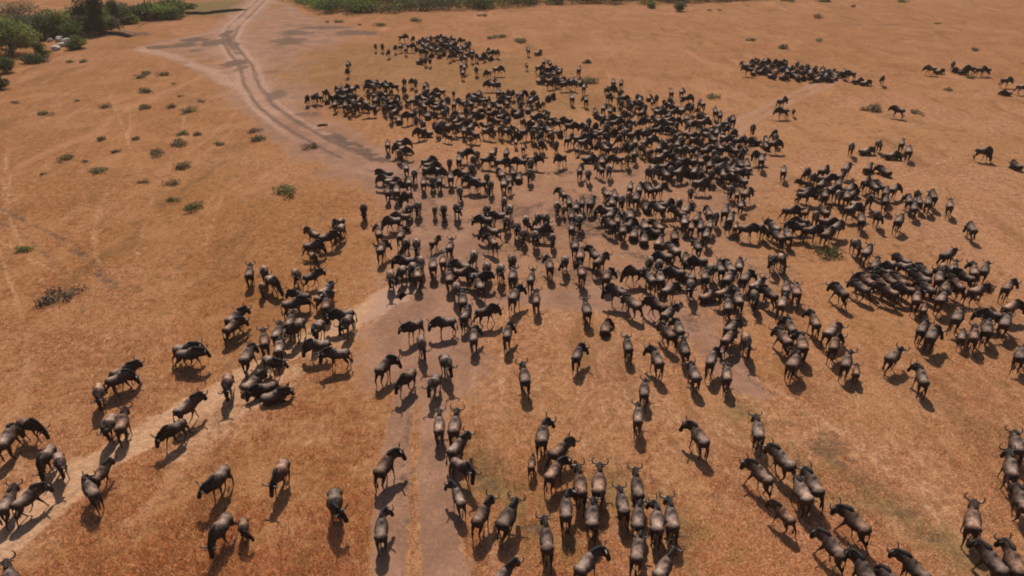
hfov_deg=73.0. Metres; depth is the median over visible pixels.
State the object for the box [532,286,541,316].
wildebeest
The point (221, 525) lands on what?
wildebeest
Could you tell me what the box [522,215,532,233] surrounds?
wildebeest
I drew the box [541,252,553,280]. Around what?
wildebeest
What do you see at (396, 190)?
wildebeest
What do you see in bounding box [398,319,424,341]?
wildebeest
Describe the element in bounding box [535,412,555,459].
wildebeest
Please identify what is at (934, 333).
wildebeest
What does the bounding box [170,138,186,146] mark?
shrub
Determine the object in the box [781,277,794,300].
wildebeest
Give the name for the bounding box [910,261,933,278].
wildebeest
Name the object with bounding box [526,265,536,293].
wildebeest
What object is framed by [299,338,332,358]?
wildebeest
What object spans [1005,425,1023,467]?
wildebeest
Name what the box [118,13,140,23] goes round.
bush
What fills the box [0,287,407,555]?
pale trail
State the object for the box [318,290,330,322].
wildebeest
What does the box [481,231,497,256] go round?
wildebeest
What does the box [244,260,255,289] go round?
wildebeest
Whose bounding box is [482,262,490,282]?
wildebeest
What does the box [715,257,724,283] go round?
wildebeest
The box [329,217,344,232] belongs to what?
wildebeest
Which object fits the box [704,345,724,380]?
wildebeest
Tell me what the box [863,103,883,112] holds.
shrub
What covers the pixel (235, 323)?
wildebeest
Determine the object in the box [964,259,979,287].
wildebeest
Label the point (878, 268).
wildebeest
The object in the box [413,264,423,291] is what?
wildebeest
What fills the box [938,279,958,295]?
wildebeest
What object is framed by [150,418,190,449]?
wildebeest
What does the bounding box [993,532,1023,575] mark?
wildebeest
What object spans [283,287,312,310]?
wildebeest
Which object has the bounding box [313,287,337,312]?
wildebeest
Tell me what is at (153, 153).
shrub
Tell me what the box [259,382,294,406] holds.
wildebeest
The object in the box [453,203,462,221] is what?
wildebeest
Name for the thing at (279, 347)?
wildebeest
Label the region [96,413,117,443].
wildebeest
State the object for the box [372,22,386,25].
shrub
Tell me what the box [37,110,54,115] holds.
shrub
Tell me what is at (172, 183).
shrub
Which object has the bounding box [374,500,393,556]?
wildebeest
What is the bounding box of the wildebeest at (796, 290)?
[791,279,802,309]
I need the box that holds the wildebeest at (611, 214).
[604,207,621,227]
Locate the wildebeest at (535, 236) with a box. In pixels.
[531,230,540,249]
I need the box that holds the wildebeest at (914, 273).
[905,266,931,295]
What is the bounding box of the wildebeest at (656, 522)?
[645,493,664,549]
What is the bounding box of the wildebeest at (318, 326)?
[308,320,324,339]
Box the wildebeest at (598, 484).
[591,457,608,508]
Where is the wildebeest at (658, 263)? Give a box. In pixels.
[653,259,663,276]
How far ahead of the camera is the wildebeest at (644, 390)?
38.15 m
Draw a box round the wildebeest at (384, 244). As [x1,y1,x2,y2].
[376,238,392,264]
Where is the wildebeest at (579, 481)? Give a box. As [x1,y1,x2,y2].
[569,458,587,516]
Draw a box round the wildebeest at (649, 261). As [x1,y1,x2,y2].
[643,256,654,270]
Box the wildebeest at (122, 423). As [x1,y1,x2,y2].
[113,401,132,447]
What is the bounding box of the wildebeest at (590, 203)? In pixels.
[586,195,598,215]
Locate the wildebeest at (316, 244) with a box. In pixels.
[301,239,326,257]
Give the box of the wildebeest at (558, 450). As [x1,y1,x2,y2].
[542,431,580,471]
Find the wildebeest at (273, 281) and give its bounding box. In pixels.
[264,275,285,296]
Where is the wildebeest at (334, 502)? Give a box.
[326,487,348,524]
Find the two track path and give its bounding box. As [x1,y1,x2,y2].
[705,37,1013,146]
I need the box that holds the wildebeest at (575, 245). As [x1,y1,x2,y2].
[571,236,581,262]
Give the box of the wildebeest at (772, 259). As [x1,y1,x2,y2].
[767,253,776,273]
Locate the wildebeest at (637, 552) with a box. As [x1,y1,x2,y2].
[629,528,648,575]
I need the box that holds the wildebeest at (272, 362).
[262,355,288,377]
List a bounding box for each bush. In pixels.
[0,0,38,15]
[0,16,39,53]
[0,56,15,72]
[0,75,10,88]
[13,15,31,21]
[14,23,42,44]
[15,52,51,63]
[20,13,54,35]
[27,40,52,55]
[44,9,70,34]
[54,19,89,37]
[63,41,81,49]
[64,13,90,32]
[66,34,87,46]
[80,16,96,32]
[85,14,110,34]
[101,10,116,21]
[103,15,124,29]
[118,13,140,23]
[119,4,140,15]
[125,4,145,19]
[135,7,155,18]
[141,5,175,19]
[158,7,184,19]
[183,3,198,9]
[647,2,657,7]
[673,2,687,10]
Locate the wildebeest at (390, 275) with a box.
[385,270,394,291]
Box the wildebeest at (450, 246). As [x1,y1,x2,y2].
[445,235,455,260]
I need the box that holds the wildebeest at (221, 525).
[199,512,237,558]
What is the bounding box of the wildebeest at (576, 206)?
[571,199,579,214]
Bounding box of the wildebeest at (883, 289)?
[871,279,899,308]
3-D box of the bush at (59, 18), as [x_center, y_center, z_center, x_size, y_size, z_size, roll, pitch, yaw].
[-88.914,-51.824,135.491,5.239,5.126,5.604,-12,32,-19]
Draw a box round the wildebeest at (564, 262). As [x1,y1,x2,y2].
[558,255,568,275]
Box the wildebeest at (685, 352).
[677,332,690,368]
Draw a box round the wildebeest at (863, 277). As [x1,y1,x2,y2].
[850,271,874,295]
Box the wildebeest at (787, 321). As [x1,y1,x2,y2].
[777,314,796,343]
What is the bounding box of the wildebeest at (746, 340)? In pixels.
[740,332,755,358]
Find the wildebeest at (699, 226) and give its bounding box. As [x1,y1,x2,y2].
[697,217,705,238]
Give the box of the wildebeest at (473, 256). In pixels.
[466,250,477,269]
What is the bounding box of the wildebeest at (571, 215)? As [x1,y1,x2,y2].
[567,207,574,223]
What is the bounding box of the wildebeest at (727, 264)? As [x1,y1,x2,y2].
[721,258,736,284]
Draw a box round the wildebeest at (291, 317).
[283,307,298,341]
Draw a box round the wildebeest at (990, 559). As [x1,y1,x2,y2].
[966,532,1010,575]
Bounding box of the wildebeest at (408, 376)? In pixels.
[390,368,416,396]
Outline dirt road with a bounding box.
[213,0,478,575]
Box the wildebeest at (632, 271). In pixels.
[618,265,645,283]
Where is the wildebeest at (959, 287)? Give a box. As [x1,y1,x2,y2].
[944,270,965,304]
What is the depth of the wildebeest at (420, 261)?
50.96 m
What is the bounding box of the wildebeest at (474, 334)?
[469,323,482,355]
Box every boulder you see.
[51,45,59,50]
[55,36,62,41]
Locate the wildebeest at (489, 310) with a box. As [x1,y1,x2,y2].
[470,302,502,325]
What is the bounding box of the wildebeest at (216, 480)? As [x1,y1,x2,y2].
[195,464,233,501]
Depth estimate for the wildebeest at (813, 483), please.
31.88 m
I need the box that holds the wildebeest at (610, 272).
[602,267,617,288]
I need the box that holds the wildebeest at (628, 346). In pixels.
[621,332,633,366]
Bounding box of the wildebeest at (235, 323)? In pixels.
[221,314,249,347]
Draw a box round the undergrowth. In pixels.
[0,0,190,44]
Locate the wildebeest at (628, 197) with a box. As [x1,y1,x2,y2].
[626,192,632,208]
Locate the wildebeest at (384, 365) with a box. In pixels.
[374,353,401,386]
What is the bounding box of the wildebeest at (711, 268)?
[705,263,715,281]
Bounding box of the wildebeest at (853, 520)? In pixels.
[829,497,871,554]
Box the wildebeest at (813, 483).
[796,462,825,515]
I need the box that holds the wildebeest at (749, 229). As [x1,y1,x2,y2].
[735,222,759,241]
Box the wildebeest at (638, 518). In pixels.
[630,493,649,537]
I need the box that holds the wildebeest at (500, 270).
[496,263,505,284]
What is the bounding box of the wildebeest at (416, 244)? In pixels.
[411,238,420,257]
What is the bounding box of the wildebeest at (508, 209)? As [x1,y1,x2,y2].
[503,205,513,216]
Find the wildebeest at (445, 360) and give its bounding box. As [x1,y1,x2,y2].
[438,353,457,379]
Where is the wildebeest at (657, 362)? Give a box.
[642,341,664,381]
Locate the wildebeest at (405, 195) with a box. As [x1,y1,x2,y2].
[396,191,414,207]
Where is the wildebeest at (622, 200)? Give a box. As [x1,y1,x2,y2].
[618,195,626,213]
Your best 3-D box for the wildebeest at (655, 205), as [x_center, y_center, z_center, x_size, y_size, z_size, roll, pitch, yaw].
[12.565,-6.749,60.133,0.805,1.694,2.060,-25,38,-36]
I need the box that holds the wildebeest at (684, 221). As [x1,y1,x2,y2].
[681,213,689,234]
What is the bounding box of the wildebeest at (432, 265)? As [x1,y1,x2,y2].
[427,254,437,282]
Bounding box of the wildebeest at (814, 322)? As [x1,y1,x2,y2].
[801,305,821,340]
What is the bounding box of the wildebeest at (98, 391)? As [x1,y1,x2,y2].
[90,382,106,412]
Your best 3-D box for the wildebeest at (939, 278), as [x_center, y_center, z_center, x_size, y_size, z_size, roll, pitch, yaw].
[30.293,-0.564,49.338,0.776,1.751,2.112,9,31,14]
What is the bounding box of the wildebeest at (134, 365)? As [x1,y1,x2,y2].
[108,355,144,390]
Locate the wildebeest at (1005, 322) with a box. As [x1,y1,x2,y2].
[994,309,1015,339]
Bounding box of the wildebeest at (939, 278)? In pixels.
[932,264,944,296]
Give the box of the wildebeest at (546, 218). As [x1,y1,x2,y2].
[542,213,552,224]
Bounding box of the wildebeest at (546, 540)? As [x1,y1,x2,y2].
[535,509,553,574]
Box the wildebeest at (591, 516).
[584,491,601,546]
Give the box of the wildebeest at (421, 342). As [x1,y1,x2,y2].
[416,335,429,360]
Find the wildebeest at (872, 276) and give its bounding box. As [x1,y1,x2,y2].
[868,272,891,300]
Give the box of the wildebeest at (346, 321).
[334,314,353,338]
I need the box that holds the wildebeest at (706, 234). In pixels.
[702,223,710,250]
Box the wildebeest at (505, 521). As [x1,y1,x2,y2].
[495,490,525,548]
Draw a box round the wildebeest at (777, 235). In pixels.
[766,227,785,251]
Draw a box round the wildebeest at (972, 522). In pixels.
[960,492,985,547]
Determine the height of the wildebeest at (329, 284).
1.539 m
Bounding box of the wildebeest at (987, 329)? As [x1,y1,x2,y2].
[978,315,994,348]
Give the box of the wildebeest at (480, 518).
[471,489,499,539]
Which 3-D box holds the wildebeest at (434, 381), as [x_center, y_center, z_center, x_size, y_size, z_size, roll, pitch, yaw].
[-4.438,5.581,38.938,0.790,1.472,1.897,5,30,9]
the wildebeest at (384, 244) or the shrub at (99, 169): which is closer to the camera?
the wildebeest at (384, 244)
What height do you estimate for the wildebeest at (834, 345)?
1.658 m
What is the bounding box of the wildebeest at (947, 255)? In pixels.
[936,246,961,266]
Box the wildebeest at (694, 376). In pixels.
[683,358,701,394]
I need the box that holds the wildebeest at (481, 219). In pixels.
[471,214,493,228]
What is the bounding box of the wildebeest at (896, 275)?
[889,269,908,298]
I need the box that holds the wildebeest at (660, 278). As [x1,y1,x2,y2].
[654,267,665,291]
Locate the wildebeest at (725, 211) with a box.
[720,203,732,224]
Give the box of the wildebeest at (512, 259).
[508,254,518,269]
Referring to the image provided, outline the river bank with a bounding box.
[180,6,254,14]
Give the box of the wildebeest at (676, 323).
[668,315,684,342]
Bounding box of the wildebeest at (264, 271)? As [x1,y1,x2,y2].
[260,265,271,285]
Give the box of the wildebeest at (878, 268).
[867,266,891,273]
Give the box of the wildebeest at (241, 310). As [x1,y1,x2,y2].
[224,302,251,335]
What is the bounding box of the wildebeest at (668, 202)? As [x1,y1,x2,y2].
[654,198,674,216]
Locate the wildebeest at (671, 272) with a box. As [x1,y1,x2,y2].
[658,266,686,285]
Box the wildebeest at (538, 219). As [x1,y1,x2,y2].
[531,213,541,226]
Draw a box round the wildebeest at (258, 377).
[240,365,270,393]
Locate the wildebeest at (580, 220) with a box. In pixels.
[574,214,583,232]
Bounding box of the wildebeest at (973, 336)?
[965,320,980,356]
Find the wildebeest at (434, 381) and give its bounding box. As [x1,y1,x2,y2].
[422,373,441,399]
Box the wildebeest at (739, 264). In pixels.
[735,256,746,280]
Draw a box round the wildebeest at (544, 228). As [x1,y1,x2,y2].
[530,223,553,240]
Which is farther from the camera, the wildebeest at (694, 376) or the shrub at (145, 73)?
the shrub at (145, 73)
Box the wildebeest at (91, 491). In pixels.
[81,469,104,514]
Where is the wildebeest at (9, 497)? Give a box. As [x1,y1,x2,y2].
[0,478,22,530]
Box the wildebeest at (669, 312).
[659,300,682,322]
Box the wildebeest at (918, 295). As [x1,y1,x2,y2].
[909,285,927,315]
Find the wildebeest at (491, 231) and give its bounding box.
[477,225,502,241]
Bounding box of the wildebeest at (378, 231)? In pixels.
[371,222,382,245]
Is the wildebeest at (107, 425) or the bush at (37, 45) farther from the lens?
the bush at (37, 45)
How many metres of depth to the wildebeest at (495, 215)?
58.48 m
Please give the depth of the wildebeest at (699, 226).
56.51 m
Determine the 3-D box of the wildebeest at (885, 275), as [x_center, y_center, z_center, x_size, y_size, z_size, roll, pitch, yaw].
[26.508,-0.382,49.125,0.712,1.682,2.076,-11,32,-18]
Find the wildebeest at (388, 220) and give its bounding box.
[380,215,402,231]
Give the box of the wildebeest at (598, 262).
[592,249,612,276]
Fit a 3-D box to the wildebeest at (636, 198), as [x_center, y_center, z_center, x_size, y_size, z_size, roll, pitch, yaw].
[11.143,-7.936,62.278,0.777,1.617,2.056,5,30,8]
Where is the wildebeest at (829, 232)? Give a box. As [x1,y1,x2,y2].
[819,225,838,247]
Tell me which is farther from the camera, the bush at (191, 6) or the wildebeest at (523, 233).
the bush at (191, 6)
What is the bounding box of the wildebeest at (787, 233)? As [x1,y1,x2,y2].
[780,225,792,250]
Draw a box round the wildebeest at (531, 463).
[527,453,535,481]
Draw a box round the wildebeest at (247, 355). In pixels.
[238,340,261,379]
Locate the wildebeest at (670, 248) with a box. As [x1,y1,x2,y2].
[660,239,681,266]
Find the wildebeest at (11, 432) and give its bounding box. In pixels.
[0,422,24,461]
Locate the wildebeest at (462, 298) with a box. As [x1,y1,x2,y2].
[458,288,468,313]
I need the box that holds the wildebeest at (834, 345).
[826,330,847,363]
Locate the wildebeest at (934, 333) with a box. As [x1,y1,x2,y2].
[921,324,947,354]
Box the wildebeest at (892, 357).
[882,342,909,376]
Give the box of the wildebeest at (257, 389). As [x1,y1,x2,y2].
[241,381,279,401]
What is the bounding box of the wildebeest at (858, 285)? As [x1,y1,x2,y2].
[845,277,870,303]
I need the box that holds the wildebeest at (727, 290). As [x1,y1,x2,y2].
[709,286,733,306]
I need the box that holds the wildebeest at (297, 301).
[281,293,311,316]
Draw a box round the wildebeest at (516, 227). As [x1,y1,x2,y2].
[512,222,521,240]
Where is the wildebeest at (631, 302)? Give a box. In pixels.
[617,293,643,321]
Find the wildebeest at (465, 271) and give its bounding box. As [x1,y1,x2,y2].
[453,266,478,285]
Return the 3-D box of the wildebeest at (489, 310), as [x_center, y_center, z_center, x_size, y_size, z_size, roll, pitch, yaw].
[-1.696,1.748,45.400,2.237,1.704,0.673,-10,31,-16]
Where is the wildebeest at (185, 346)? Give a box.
[172,337,204,363]
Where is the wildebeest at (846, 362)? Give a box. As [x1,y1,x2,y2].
[838,345,857,380]
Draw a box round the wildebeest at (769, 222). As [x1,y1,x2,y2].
[762,216,780,242]
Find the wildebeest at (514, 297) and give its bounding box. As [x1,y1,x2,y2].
[508,281,526,314]
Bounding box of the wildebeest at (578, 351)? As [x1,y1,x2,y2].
[571,341,589,373]
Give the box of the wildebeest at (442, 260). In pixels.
[438,247,446,274]
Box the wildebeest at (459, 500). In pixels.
[444,475,465,519]
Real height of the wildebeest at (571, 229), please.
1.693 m
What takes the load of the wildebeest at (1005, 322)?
on the ground at (698, 50)
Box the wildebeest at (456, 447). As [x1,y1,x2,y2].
[446,425,475,473]
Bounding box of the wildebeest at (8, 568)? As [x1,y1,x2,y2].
[0,550,20,575]
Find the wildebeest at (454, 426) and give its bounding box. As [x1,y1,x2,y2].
[447,404,464,445]
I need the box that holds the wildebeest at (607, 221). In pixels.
[598,214,616,238]
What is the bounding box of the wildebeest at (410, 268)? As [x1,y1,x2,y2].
[404,262,415,281]
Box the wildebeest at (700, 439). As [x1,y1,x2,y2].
[679,416,710,459]
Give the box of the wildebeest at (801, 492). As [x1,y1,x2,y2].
[790,469,814,517]
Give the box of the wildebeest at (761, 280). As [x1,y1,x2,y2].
[746,273,769,301]
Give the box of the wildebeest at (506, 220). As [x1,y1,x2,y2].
[500,215,510,233]
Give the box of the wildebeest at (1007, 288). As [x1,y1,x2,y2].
[997,277,1021,302]
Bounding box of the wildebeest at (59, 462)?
[52,452,69,480]
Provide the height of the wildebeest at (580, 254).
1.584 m
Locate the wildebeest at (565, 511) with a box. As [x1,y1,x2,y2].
[559,482,577,535]
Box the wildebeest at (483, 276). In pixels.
[468,268,495,288]
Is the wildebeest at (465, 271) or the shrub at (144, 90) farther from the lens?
the shrub at (144, 90)
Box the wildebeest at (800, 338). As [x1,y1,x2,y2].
[790,328,808,365]
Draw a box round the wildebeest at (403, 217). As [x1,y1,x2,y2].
[389,211,411,228]
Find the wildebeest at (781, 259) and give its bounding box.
[776,253,789,274]
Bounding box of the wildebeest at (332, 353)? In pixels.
[315,346,352,370]
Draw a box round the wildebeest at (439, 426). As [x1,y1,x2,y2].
[433,404,445,447]
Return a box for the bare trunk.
[144,0,151,20]
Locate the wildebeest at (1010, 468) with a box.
[997,443,1019,498]
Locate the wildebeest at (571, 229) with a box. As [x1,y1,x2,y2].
[568,219,576,241]
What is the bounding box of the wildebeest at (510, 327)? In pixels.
[502,321,516,353]
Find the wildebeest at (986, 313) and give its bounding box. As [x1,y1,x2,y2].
[970,308,1003,329]
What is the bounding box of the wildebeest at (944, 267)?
[938,263,948,276]
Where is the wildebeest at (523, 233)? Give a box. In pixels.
[519,229,527,245]
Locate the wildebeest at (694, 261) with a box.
[682,255,707,273]
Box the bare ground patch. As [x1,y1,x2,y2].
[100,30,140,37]
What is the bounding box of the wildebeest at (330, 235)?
[318,228,341,248]
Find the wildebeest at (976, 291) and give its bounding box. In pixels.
[963,280,996,305]
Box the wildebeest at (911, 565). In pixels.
[887,541,931,575]
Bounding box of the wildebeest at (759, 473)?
[739,453,773,498]
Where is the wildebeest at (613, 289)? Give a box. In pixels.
[600,283,627,308]
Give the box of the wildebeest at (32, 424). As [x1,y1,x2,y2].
[16,417,50,442]
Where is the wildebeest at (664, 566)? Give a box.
[652,539,683,575]
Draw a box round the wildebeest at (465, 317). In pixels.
[459,301,472,333]
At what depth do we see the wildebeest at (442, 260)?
51.32 m
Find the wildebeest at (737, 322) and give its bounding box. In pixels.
[722,316,747,337]
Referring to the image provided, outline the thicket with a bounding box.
[279,0,729,13]
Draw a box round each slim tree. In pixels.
[64,0,86,24]
[81,0,103,32]
[105,0,124,22]
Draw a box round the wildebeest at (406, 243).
[398,238,410,255]
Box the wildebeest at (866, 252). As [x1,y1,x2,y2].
[859,241,874,266]
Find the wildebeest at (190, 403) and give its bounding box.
[172,386,207,423]
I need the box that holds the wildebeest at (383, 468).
[373,442,406,490]
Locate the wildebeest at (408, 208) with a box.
[402,203,412,220]
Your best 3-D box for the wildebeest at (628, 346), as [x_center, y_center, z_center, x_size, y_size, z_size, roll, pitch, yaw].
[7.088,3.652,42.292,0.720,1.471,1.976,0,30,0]
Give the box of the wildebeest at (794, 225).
[783,220,806,235]
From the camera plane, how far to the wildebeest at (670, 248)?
52.77 m
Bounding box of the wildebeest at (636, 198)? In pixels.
[632,190,639,210]
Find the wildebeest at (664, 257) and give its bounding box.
[647,250,674,269]
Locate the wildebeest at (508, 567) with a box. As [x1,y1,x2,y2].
[494,550,523,575]
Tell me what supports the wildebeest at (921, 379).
on the ground at (698, 50)
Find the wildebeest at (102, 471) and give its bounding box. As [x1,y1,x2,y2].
[91,454,117,490]
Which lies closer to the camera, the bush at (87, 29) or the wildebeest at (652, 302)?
the wildebeest at (652, 302)
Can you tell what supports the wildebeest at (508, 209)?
on the ground at (698, 50)
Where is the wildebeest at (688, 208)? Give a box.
[680,203,697,222]
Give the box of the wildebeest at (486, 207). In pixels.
[481,204,490,215]
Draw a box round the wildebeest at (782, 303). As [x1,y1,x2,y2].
[775,289,791,320]
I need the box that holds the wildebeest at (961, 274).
[947,265,975,287]
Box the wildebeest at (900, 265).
[896,262,924,280]
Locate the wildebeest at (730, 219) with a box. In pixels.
[725,208,738,231]
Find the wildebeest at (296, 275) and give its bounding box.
[291,268,301,288]
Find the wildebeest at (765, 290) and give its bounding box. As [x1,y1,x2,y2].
[754,284,778,311]
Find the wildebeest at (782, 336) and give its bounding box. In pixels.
[769,323,792,358]
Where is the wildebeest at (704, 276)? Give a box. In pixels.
[699,265,708,292]
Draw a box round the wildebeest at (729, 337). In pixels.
[719,325,742,356]
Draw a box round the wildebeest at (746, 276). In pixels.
[738,269,758,292]
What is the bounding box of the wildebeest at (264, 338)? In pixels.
[256,324,269,355]
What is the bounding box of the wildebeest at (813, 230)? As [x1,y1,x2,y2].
[799,224,827,242]
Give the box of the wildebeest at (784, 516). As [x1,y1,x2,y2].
[765,499,796,537]
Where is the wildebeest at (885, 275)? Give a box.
[875,266,897,290]
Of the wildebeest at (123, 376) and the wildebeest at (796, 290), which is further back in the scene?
the wildebeest at (796, 290)
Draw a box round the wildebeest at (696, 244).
[689,237,702,257]
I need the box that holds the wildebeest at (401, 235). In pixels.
[396,224,410,249]
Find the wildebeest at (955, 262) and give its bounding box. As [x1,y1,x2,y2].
[948,256,962,271]
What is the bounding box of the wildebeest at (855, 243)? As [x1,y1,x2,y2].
[849,237,863,257]
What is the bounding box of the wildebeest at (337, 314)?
[325,308,357,327]
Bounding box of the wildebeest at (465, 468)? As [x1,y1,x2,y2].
[449,457,480,486]
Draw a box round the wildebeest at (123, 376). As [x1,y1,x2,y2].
[104,368,140,395]
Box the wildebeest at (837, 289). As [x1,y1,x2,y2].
[826,279,849,310]
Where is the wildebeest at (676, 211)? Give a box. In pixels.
[667,204,684,223]
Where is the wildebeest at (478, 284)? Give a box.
[469,273,484,299]
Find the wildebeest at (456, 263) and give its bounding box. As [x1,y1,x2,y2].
[445,259,470,276]
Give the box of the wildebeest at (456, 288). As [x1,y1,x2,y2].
[452,282,463,300]
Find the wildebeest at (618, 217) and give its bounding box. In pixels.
[613,210,623,233]
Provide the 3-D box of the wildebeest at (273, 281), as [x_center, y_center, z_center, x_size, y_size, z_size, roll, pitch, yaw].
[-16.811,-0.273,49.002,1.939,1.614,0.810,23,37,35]
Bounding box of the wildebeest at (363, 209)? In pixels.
[360,203,367,221]
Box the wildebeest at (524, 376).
[515,357,530,401]
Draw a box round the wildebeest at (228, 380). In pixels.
[218,373,234,403]
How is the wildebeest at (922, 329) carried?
on the ground at (698, 50)
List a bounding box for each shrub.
[13,246,33,251]
[33,282,86,306]
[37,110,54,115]
[55,153,74,161]
[88,166,108,173]
[98,103,112,107]
[136,87,153,93]
[137,104,151,109]
[141,71,150,75]
[149,148,164,157]
[154,71,168,75]
[161,178,180,185]
[165,103,176,108]
[166,196,179,201]
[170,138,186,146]
[172,160,191,169]
[175,130,189,135]
[179,104,199,113]
[183,200,203,212]
[192,131,202,135]
[212,140,224,145]
[245,127,262,132]
[249,134,266,141]
[272,183,297,197]
[300,141,316,148]
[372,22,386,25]
[409,17,422,21]
[513,37,527,43]
[582,75,598,83]
[705,92,720,98]
[778,44,788,48]
[811,242,846,260]
[813,12,823,18]
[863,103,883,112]
[911,109,924,115]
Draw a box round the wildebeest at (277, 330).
[270,317,285,345]
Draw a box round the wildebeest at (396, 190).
[393,183,399,205]
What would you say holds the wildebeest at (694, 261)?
on the ground at (698, 50)
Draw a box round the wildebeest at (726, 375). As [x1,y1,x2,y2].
[719,359,731,396]
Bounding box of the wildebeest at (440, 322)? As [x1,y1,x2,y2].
[427,316,457,337]
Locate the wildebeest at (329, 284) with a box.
[317,279,336,303]
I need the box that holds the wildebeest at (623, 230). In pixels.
[618,221,626,243]
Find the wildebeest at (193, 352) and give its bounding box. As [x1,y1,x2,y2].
[175,343,211,369]
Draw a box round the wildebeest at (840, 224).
[831,220,848,240]
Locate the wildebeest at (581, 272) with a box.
[573,258,586,289]
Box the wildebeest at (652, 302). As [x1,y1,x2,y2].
[639,294,667,320]
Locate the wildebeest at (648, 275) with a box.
[638,268,656,295]
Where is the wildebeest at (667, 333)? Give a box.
[653,319,676,353]
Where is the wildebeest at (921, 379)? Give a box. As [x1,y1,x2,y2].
[907,359,929,399]
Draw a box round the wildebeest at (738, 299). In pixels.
[730,284,743,318]
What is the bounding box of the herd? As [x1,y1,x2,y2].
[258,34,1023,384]
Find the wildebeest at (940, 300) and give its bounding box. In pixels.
[933,284,953,318]
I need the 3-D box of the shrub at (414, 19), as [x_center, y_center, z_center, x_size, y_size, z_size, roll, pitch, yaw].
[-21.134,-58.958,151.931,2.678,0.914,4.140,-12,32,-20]
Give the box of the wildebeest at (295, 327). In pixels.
[282,318,306,341]
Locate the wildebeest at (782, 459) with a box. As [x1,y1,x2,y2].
[760,438,796,480]
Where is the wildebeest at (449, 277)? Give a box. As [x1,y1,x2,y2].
[445,266,457,293]
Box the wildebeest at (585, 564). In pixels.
[573,540,610,575]
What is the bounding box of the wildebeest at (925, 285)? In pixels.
[911,277,936,304]
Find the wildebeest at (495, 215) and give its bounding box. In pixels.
[485,210,506,227]
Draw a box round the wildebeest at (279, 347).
[273,335,287,368]
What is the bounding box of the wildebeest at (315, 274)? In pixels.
[302,266,326,290]
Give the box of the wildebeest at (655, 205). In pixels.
[646,200,665,222]
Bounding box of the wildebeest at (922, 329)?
[914,316,934,348]
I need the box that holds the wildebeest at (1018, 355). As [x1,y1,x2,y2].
[1009,341,1023,374]
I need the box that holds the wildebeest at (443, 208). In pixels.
[440,204,447,222]
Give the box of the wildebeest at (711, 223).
[706,218,716,232]
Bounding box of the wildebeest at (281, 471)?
[262,458,290,497]
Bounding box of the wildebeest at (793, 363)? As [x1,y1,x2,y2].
[784,347,801,383]
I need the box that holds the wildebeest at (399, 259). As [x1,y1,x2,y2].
[388,254,416,268]
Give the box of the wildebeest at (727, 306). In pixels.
[722,291,731,324]
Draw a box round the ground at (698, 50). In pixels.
[0,0,1023,575]
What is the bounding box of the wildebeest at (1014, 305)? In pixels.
[1000,299,1023,314]
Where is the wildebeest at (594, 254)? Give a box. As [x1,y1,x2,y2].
[583,242,599,269]
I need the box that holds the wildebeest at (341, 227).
[334,224,347,244]
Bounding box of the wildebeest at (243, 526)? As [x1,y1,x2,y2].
[238,517,254,542]
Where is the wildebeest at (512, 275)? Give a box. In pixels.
[508,264,518,292]
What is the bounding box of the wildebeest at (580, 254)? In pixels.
[576,246,584,268]
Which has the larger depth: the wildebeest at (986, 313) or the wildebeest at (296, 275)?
the wildebeest at (296, 275)
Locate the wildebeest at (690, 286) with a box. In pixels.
[685,279,696,300]
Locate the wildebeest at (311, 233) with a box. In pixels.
[300,225,319,242]
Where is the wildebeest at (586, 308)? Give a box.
[579,294,591,327]
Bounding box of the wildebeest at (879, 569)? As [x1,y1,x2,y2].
[873,561,894,575]
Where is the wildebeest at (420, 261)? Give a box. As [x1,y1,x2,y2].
[417,256,425,273]
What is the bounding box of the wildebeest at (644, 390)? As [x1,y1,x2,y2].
[639,374,651,412]
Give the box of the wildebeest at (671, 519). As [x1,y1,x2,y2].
[659,490,679,545]
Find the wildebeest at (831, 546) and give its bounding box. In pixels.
[809,521,847,575]
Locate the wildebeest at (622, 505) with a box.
[611,481,630,533]
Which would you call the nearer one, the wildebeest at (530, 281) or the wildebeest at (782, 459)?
the wildebeest at (782, 459)
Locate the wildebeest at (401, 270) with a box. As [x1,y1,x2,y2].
[394,265,406,286]
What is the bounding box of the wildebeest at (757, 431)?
[748,410,765,456]
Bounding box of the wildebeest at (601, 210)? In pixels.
[590,205,612,221]
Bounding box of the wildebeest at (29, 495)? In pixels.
[10,477,53,527]
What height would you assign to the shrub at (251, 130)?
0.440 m
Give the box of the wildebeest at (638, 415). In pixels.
[631,398,643,441]
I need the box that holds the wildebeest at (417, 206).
[412,201,421,218]
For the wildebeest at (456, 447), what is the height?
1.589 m
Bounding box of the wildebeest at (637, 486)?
[627,462,644,506]
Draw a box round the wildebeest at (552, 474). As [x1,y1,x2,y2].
[543,451,572,493]
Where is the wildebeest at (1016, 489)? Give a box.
[1005,477,1023,520]
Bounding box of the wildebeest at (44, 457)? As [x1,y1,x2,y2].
[31,444,56,481]
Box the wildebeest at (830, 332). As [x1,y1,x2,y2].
[820,319,848,348]
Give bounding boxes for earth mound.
[582,59,591,63]
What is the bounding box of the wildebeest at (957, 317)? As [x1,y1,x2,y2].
[946,304,969,334]
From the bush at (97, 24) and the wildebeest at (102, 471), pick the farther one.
the bush at (97, 24)
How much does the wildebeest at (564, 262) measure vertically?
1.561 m
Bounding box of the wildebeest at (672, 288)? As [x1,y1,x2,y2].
[659,281,684,303]
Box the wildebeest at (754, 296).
[748,289,761,313]
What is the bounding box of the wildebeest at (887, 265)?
[874,260,896,270]
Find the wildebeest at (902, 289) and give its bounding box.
[887,283,916,303]
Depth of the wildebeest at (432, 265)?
50.63 m
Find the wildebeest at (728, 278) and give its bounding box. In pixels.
[721,269,737,289]
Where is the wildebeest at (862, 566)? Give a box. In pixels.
[843,540,875,575]

